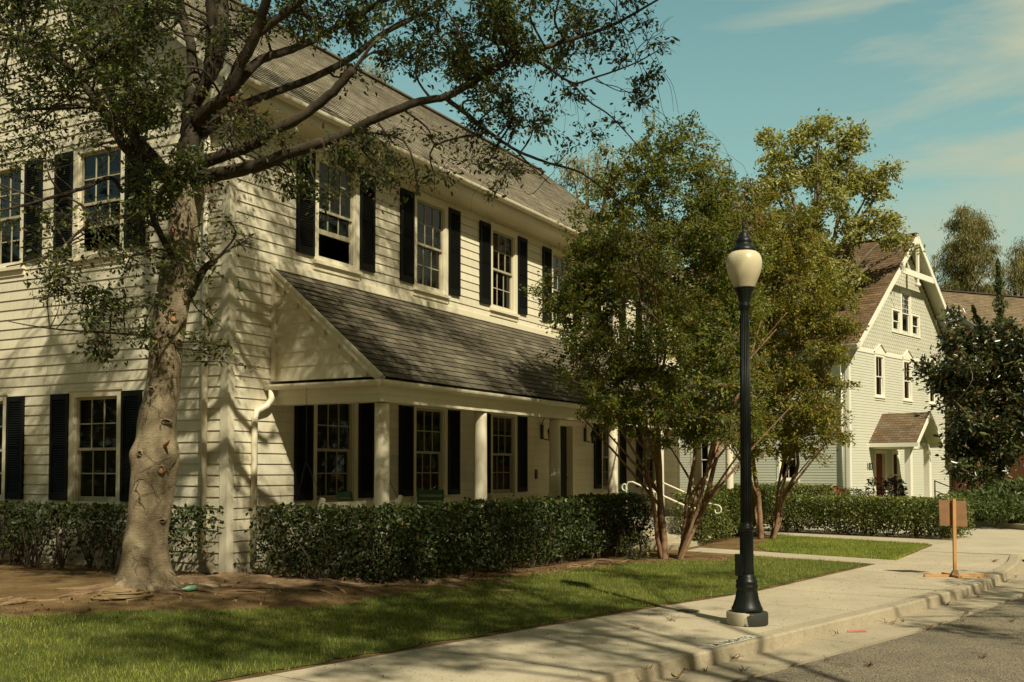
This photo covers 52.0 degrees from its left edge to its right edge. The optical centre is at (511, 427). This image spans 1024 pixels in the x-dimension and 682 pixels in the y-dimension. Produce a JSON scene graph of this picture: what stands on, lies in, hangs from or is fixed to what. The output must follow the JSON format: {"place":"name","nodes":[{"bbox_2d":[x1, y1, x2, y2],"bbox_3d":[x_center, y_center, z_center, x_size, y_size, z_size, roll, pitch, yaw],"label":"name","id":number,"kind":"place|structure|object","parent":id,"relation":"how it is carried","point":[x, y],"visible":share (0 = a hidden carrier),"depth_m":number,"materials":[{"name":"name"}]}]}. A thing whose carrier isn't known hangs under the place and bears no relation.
{"place":"outdoors","nodes":[
{"label":"outdoors","id":0,"kind":"place"},
{"bbox_2d":[417,490,443,506],"bbox_3d":[-1.359,1.445,17.426,0.450,0.818,0.494,0,-2,-3],"label":"porch chair","id":1,"kind":"object","parent":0,"point":[438,498],"visible":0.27,"depth_m":17.64,"materials":[{"name":"green paint"}]},
{"bbox_2d":[0,554,868,681],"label":"lawn ground","id":2,"kind":"structure","parent":0,"point":[480,632],"depth_m":10.09,"materials":[{"name":"green plant"}]},
{"bbox_2d":[2,555,734,620],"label":"leaf litter","id":3,"kind":"object","parent":2,"relation":"on","point":[235,599],"visible":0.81,"depth_m":12.09,"materials":[{"name":"brown plant"}]},
{"bbox_2d":[0,504,951,681],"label":"soil bed","id":4,"kind":"object","parent":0,"point":[29,581],"visible":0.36,"depth_m":12.25,"materials":[{"name":"brown soil"}]},
{"bbox_2d":[0,500,224,571],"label":"leggy hedge","id":5,"kind":"object","parent":4,"relation":"on","point":[23,550],"visible":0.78,"depth_m":14.58,"materials":[{"name":"green plant"}]},
{"bbox_2d":[91,587,153,600],"bbox_3d":[-4.211,1.808,11.473,0.596,0.099,0.749,-1,-3,29],"label":"garden hose","id":6,"kind":"object","parent":4,"relation":"on","point":[131,594],"visible":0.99,"depth_m":11.27,"materials":[{"name":"beige rubber"}]},
{"bbox_2d":[181,585,196,590],"bbox_3d":[-3.723,1.852,12.080,0.180,0.066,0.068,-1,-1,-41],"label":"plastic bottle","id":7,"kind":"object","parent":4,"relation":"on","point":[190,588],"visible":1,"depth_m":12.07,"materials":[{"name":"green plastic"}]},
{"bbox_2d":[200,544,218,574],"bbox_3d":[-4.007,1.769,13.926,0.133,0.406,1.018,1,-3,-26],"label":"drain pipe","id":8,"kind":"object","parent":4,"relation":"on","point":[209,563],"visible":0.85,"depth_m":14.05,"materials":[{"name":"white metal"}]},
{"bbox_2d":[0,0,684,609],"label":"street tree","id":9,"kind":"object","parent":4,"relation":"on","point":[186,178],"visible":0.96,"depth_m":11.77,"materials":[{"name":"green plant"}]},
{"bbox_2d":[0,0,735,577],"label":"clapboard house","id":10,"kind":"structure","parent":4,"relation":"on","point":[406,344],"depth_m":16.24,"materials":[{"name":"paint"}]},
{"bbox_2d":[0,393,8,510],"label":"window","id":11,"kind":"structure","parent":10,"relation":"in","point":[3,396],"depth_m":16.50,"materials":[{"name":"paint"}]},
{"bbox_2d":[0,158,26,277],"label":"window","id":12,"kind":"structure","parent":10,"relation":"in","point":[11,271],"depth_m":16.72,"materials":[{"name":"paint"}]},
{"bbox_2d":[67,387,122,513],"bbox_3d":[-6.144,0.344,15.530,1.181,1.852,0.198,-1,-3,29],"label":"window","id":13,"kind":"structure","parent":10,"relation":"in","point":[94,468],"depth_m":15.65,"materials":[{"name":"paint"}]},
{"bbox_2d":[68,135,126,267],"bbox_3d":[-6.146,-3.348,15.658,1.181,1.852,0.163,-1,-3,29],"label":"window","id":14,"kind":"structure","parent":10,"relation":"in","point":[79,179],"depth_m":15.78,"materials":[{"name":"paint"}]},
{"bbox_2d":[310,403,358,511],"bbox_3d":[-2.778,0.376,16.328,0.198,1.852,1.181,-1,-3,29],"label":"window","id":15,"kind":"structure","parent":10,"relation":"in","point":[335,468],"depth_m":16.47,"materials":[{"name":"paint"}]},
{"bbox_2d":[312,149,362,280],"bbox_3d":[-2.777,-3.315,16.475,0.195,1.852,1.181,-1,-3,29],"label":"window","id":16,"kind":"structure","parent":10,"relation":"in","point":[353,233],"depth_m":16.62,"materials":[{"name":"paint"}]},
{"bbox_2d":[287,388,403,533],"bbox_3d":[-2.315,0.463,14.691,0.673,1.947,1.860,-1,-3,29],"label":"porch swing","id":17,"kind":"object","parent":10,"relation":"hanging from","point":[367,503],"visible":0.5,"depth_m":14.14,"materials":[{"name":"wood"}]},
{"bbox_2d":[336,491,373,539],"bbox_3d":[-2.351,1.387,15.955,0.494,0.818,0.450,-1,-2,21],"label":"porch chair","id":18,"kind":"object","parent":10,"relation":"on","point":[345,494],"visible":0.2,"depth_m":16.03,"materials":[{"name":"green paint"}]},
{"bbox_2d":[411,406,450,506],"bbox_3d":[-1.487,0.470,18.693,0.195,1.852,1.181,-1,-3,29],"label":"window","id":19,"kind":"structure","parent":10,"relation":"in","point":[429,477],"depth_m":18.90,"materials":[{"name":"paint"}]},
{"bbox_2d":[412,189,450,303],"bbox_3d":[-1.489,-3.221,18.841,0.198,1.852,1.181,-1,-3,29],"label":"window","id":20,"kind":"structure","parent":10,"relation":"in","point":[431,213],"depth_m":18.98,"materials":[{"name":"paint"}]},
{"bbox_2d":[488,414,519,502],"bbox_3d":[-0.198,0.564,21.059,0.195,1.852,1.181,-1,-3,29],"label":"window","id":21,"kind":"structure","parent":10,"relation":"in","point":[504,479],"depth_m":21.30,"materials":[{"name":"paint"}]},
{"bbox_2d":[489,221,519,321],"bbox_3d":[-0.199,-3.127,21.207,0.198,1.852,1.181,-1,-3,29],"label":"window","id":22,"kind":"structure","parent":10,"relation":"in","point":[500,235],"depth_m":21.37,"materials":[{"name":"paint"}]},
{"bbox_2d":[550,247,572,334],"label":"window","id":23,"kind":"structure","parent":10,"relation":"in","point":[557,258],"depth_m":23.51,"materials":[{"name":"paint"}]},
{"bbox_2d":[560,426,567,496],"bbox_3d":[1.026,1.022,23.480,0.121,2.130,1.000,-1,-3,29],"label":"front door","id":24,"kind":"structure","parent":10,"relation":"in","point":[563,429],"depth_m":23.78,"materials":[{"name":"black wood"}]},
{"bbox_2d":[600,427,619,494],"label":"window","id":25,"kind":"structure","parent":10,"relation":"in","point":[604,490],"depth_m":25.78,"materials":[{"name":"paint"}]},
{"bbox_2d":[602,274,618,338],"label":"window","id":26,"kind":"structure","parent":10,"relation":"in","point":[612,319],"depth_m":26.30,"materials":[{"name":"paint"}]},
{"bbox_2d":[618,484,632,513],"bbox_3d":[2.642,1.713,24.127,0.494,0.818,0.450,2,-3,-41],"label":"porch chair","id":27,"kind":"object","parent":10,"relation":"on","point":[619,486],"visible":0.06,"depth_m":23.96,"materials":[{"name":"green paint"}]},
{"bbox_2d":[641,428,654,493],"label":"window","id":28,"kind":"structure","parent":10,"relation":"in","point":[651,470],"depth_m":28.29,"materials":[{"name":"glass"}]},
{"bbox_2d":[642,287,656,356],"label":"window","id":29,"kind":"structure","parent":10,"relation":"in","point":[645,327],"depth_m":28.41,"materials":[{"name":"paint"}]},
{"bbox_2d":[360,54,393,83],"bbox_3d":[-5.436,-5.678,39.465,1.755,17.762,2.211,2,-3,-37],"label":"eucalyptus","id":30,"kind":"object","parent":4,"relation":"on","point":[376,74],"visible":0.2,"depth_m":39.61,"materials":[{"name":"green plant"}]},
{"bbox_2d":[244,491,654,582],"bbox_3d":[-0.411,1.642,16.837,2.580,1.193,8.740,-1,-3,29],"label":"clipped hedge","id":31,"kind":"object","parent":4,"relation":"on","point":[612,522],"visible":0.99,"depth_m":14.02,"materials":[{"name":"green plant"}]},
{"bbox_2d":[553,140,638,211],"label":"eucalyptus","id":32,"kind":"object","parent":4,"relation":"on","point":[570,175],"visible":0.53,"depth_m":45.88,"materials":[{"name":"green plant"}]},
{"bbox_2d":[617,530,653,559],"bbox_3d":[2.121,2.031,17.979,0.601,0.551,0.713,-1,-3,29],"label":"fern shrub","id":33,"kind":"object","parent":4,"relation":"on","point":[638,555],"visible":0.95,"depth_m":17.97,"materials":[{"name":"green plant"}]},
{"bbox_2d":[519,110,792,558],"bbox_3d":[2.750,-1.416,17.946,4.030,7.508,5.030,-1,-3,29],"label":"crepe myrtle","id":34,"kind":"object","parent":4,"relation":"on","point":[722,329],"visible":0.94,"depth_m":16.98,"materials":[{"name":"green plant"}]},
{"bbox_2d":[669,486,772,544],"bbox_3d":[4.936,2.001,24.276,0.978,1.271,5.153,-1,-3,29],"label":"clipped hedge","id":35,"kind":"object","parent":4,"relation":"on","point":[711,522],"visible":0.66,"depth_m":23.02,"materials":[{"name":"green plant"}]},
{"bbox_2d":[705,482,835,512],"bbox_3d":[9.365,2.565,38.251,4.598,1.179,1.431,-2,-3,39],"label":"clipped hedge","id":36,"kind":"object","parent":4,"relation":"on","point":[823,489],"visible":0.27,"depth_m":37.27,"materials":[{"name":"green plant"}]},
{"bbox_2d":[672,149,869,538],"bbox_3d":[5.849,-1.786,23.836,4.324,8.736,4.291,-1,-3,29],"label":"crepe myrtle","id":37,"kind":"object","parent":4,"relation":"on","point":[800,422],"visible":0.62,"depth_m":23.50,"materials":[{"name":"green plant"}]},
{"bbox_2d":[679,233,958,499],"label":"gabled house","id":38,"kind":"structure","parent":4,"relation":"on","point":[903,301],"depth_m":44.61,"materials":[{"name":"white paint"}]},
{"bbox_2d":[691,438,710,482],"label":"window","id":39,"kind":"structure","parent":38,"relation":"in","point":[707,479],"depth_m":46.55,"materials":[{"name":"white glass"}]},
{"bbox_2d":[776,438,799,483],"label":"window","id":40,"kind":"structure","parent":38,"relation":"in","point":[779,465],"depth_m":44.06,"materials":[{"name":"white glass"}]},
{"bbox_2d":[876,454,882,494],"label":"front door","id":41,"kind":"structure","parent":38,"relation":"in","point":[878,456],"depth_m":44.39,"materials":[{"name":"red wood"}]},
{"bbox_2d":[874,344,886,400],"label":"window","id":42,"kind":"structure","parent":38,"relation":"in","point":[879,350],"depth_m":44.55,"materials":[{"name":"white glass"}]},
{"bbox_2d":[892,451,899,495],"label":"window","id":43,"kind":"structure","parent":38,"relation":"in","point":[897,455],"depth_m":45.61,"materials":[{"name":"white glass"}]},
{"bbox_2d":[891,306,902,335],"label":"window","id":44,"kind":"structure","parent":38,"relation":"in","point":[896,312],"depth_m":46.04,"materials":[{"name":"white glass"}]},
{"bbox_2d":[901,289,912,338],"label":"window","id":45,"kind":"structure","parent":38,"relation":"in","point":[906,322],"depth_m":46.94,"materials":[{"name":"white glass"}]},
{"bbox_2d":[902,350,913,403],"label":"window","id":46,"kind":"structure","parent":38,"relation":"in","point":[907,384],"depth_m":46.76,"materials":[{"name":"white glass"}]},
{"bbox_2d":[911,312,921,340],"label":"window","id":47,"kind":"structure","parent":38,"relation":"in","point":[915,317],"depth_m":47.67,"materials":[{"name":"white glass"}]},
{"bbox_2d":[928,356,937,406],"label":"window","id":48,"kind":"structure","parent":38,"relation":"in","point":[932,400],"depth_m":48.95,"materials":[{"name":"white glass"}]},
{"bbox_2d":[751,108,927,317],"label":"sycamore","id":49,"kind":"object","parent":4,"relation":"on","point":[817,175],"visible":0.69,"depth_m":43.77,"materials":[{"name":"green plant"}]},
{"bbox_2d":[766,492,975,538],"bbox_3d":[8.716,2.164,25.807,5.016,1.112,1.464,-2,-3,42],"label":"clipped hedge","id":50,"kind":"object","parent":4,"relation":"on","point":[915,507],"visible":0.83,"depth_m":25.39,"materials":[{"name":"green plant"}]},
{"bbox_2d":[821,511,1023,529],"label":"kerb","id":51,"kind":"structure","parent":4,"relation":"on","point":[1009,526],"depth_m":28.57,"materials":[{"name":"concrete"}]},
{"bbox_2d":[930,251,952,286],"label":"willow","id":52,"kind":"object","parent":4,"relation":"on","point":[933,269],"visible":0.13,"depth_m":63.92,"materials":[{"name":"green plant"}]},
{"bbox_2d":[903,302,1023,489],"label":"magnolia","id":53,"kind":"object","parent":4,"relation":"on","point":[972,382],"visible":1,"depth_m":35.48,"materials":[{"name":"green plant"}]},
{"bbox_2d":[932,202,1018,294],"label":"willow","id":54,"kind":"object","parent":4,"relation":"on","point":[967,258],"visible":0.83,"depth_m":59.46,"materials":[{"name":"green plant"}]},
{"bbox_2d":[940,289,1023,492],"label":"brick house","id":55,"kind":"structure","parent":4,"relation":"on","point":[981,302],"depth_m":51.19,"materials":[{"name":"beige"}]},
{"bbox_2d":[971,305,997,406],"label":"juniper","id":56,"kind":"object","parent":4,"relation":"on","point":[975,316],"visible":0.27,"depth_m":41.20,"materials":[{"name":"green plant"}]},
{"bbox_2d":[989,258,1008,480],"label":"juniper","id":57,"kind":"object","parent":4,"relation":"on","point":[998,302],"visible":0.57,"depth_m":40.20,"materials":[{"name":"green plant"}]},
{"bbox_2d":[992,236,1023,295],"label":"willow","id":58,"kind":"object","parent":4,"relation":"on","point":[1016,281],"visible":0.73,"depth_m":59.64,"materials":[{"name":"green plant"}]},
{"bbox_2d":[232,551,1009,681],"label":"sidewalk","id":59,"kind":"structure","parent":0,"point":[620,639],"depth_m":10.15,"materials":[{"name":"concrete"}]},
{"bbox_2d":[726,220,767,626],"bbox_3d":[2.429,-0.074,10.908,0.424,4.210,0.424,-1,-3,29],"label":"street lamp","id":60,"kind":"object","parent":59,"relation":"on","point":[744,263],"visible":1,"depth_m":10.84,"materials":[{"name":"black metal"}]},
{"bbox_2d":[924,499,988,577],"bbox_3d":[6.617,1.641,15.633,0.832,1.160,0.565,-1,-3,33],"label":"sign stand","id":61,"kind":"object","parent":59,"relation":"on","point":[953,513],"visible":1,"depth_m":15.68,"materials":[{"name":"orange wood"}]},
{"bbox_2d":[241,0,1023,295],"label":"sky","id":62,"kind":"structure","parent":0,"point":[938,85],"materials":[{"name":"blue"}]},
{"bbox_2d":[676,609,699,612],"bbox_3d":[1.985,2.066,11.828,0.260,0.009,0.260,-1,-3,29],"label":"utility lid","id":63,"kind":"object","parent":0,"point":[688,610],"visible":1,"depth_m":11.84,"materials":[{"name":"grey metal"}]},
{"bbox_2d":[687,548,894,563],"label":"path","id":64,"kind":"structure","parent":0,"point":[791,555],"depth_m":19.15,"materials":[{"name":"concrete"}]},
{"bbox_2d":[756,534,929,559],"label":"second lawn grass","id":65,"kind":"structure","parent":0,"point":[862,548],"depth_m":21.27,"materials":[{"name":"green plant"}]},
{"bbox_2d":[764,532,950,544],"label":"side path","id":66,"kind":"structure","parent":0,"point":[928,541],"depth_m":24.14,"materials":[{"name":"concrete"}]},
{"bbox_2d":[861,661,877,665],"bbox_3d":[3.116,2.052,9.139,0.089,0.051,0.165,1,-3,-28],"label":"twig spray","id":67,"kind":"object","parent":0,"point":[870,664],"visible":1,"depth_m":9.14,"materials":[{"name":"brown wood"}]},
{"bbox_2d":[740,596,1023,681],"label":"road","id":68,"kind":"structure","parent":0,"point":[942,653],"depth_m":9.54,"materials":[{"name":"grey asphalt"}]},
{"bbox_2d":[551,554,1023,681],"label":"kerb","id":69,"kind":"structure","parent":68,"relation":"on","point":[667,665],"depth_m":10.36,"materials":[{"name":"concrete"}]},
{"bbox_2d":[700,635,759,648],"bbox_3d":[2.023,1.979,9.708,0.120,0.002,0.940,-2,-3,42],"label":"kerb marking","id":70,"kind":"object","parent":69,"relation":"on","point":[722,643],"visible":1,"depth_m":9.70,"materials":[{"name":"white paint"}]},
{"bbox_2d":[650,562,1023,681],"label":"gutter pan","id":71,"kind":"object","parent":68,"relation":"on","point":[789,656],"visible":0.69,"depth_m":10.59,"materials":[{"name":"concrete"}]},
{"bbox_2d":[335,556,1021,681],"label":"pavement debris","id":72,"kind":"object","parent":71,"relation":"on","point":[768,616],"visible":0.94,"depth_m":11.58,"materials":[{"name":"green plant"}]},
{"bbox_2d":[847,630,866,631],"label":"plastic litter","id":73,"kind":"object","parent":71,"relation":"on","point":[856,631],"visible":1,"depth_m":11.11,"materials":[{"name":"red plastic"}]},
{"bbox_2d":[754,518,1023,538],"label":"driveway apron","id":74,"kind":"object","parent":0,"point":[984,532],"visible":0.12,"depth_m":26.54,"materials":[{"name":"concrete"}]},
{"bbox_2d":[826,533,1023,559],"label":"driveway","id":75,"kind":"structure","parent":0,"point":[994,546],"depth_m":21.99,"materials":[{"name":"concrete"}]},
{"bbox_2d":[838,505,1023,522],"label":"lawn grass","id":76,"kind":"structure","parent":0,"point":[926,515],"depth_m":34.93,"materials":[{"name":"green plant"}]},
{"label":"far lawn ground","id":77,"kind":"structure","parent":0,"visible":0},
{"bbox_2d":[819,485,849,495],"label":"red tip shrub","id":78,"kind":"object","parent":77,"relation":"on","point":[835,489],"visible":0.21,"depth_m":38.59,"materials":[{"name":"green plant"}]},
{"bbox_2d":[835,487,866,496],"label":"round shrub","id":79,"kind":"object","parent":77,"relation":"on","point":[853,491],"visible":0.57,"depth_m":38.16,"materials":[{"name":"green plant"}]},
{"bbox_2d":[864,476,880,500],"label":"purple-leaved shrub","id":80,"kind":"object","parent":77,"relation":"on","point":[871,485],"visible":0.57,"depth_m":40.77,"materials":[{"name":"purple plant"}]},
{"bbox_2d":[877,474,908,497],"bbox_3d":[14.356,2.401,39.548,1.090,1.334,1.593,-1,-3,29],"label":"purple-leaved shrub","id":81,"kind":"object","parent":77,"relation":"on","point":[895,481],"visible":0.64,"depth_m":39.35,"materials":[{"name":"purple plant"}]},
{"bbox_2d":[934,487,1023,517],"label":"spreading juniper","id":82,"kind":"object","parent":77,"relation":"on","point":[972,493],"visible":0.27,"depth_m":29.47,"materials":[{"name":"green plant"}]},
{"bbox_2d":[968,492,1023,525],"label":"spreading juniper","id":83,"kind":"object","parent":77,"relation":"on","point":[985,515],"visible":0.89,"depth_m":28.18,"materials":[{"name":"green plant"}]},
{"bbox_2d":[980,475,1023,496],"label":"spreading juniper","id":84,"kind":"object","parent":77,"relation":"on","point":[1015,486],"visible":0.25,"depth_m":30.07,"materials":[{"name":"green plant"}]}
]}

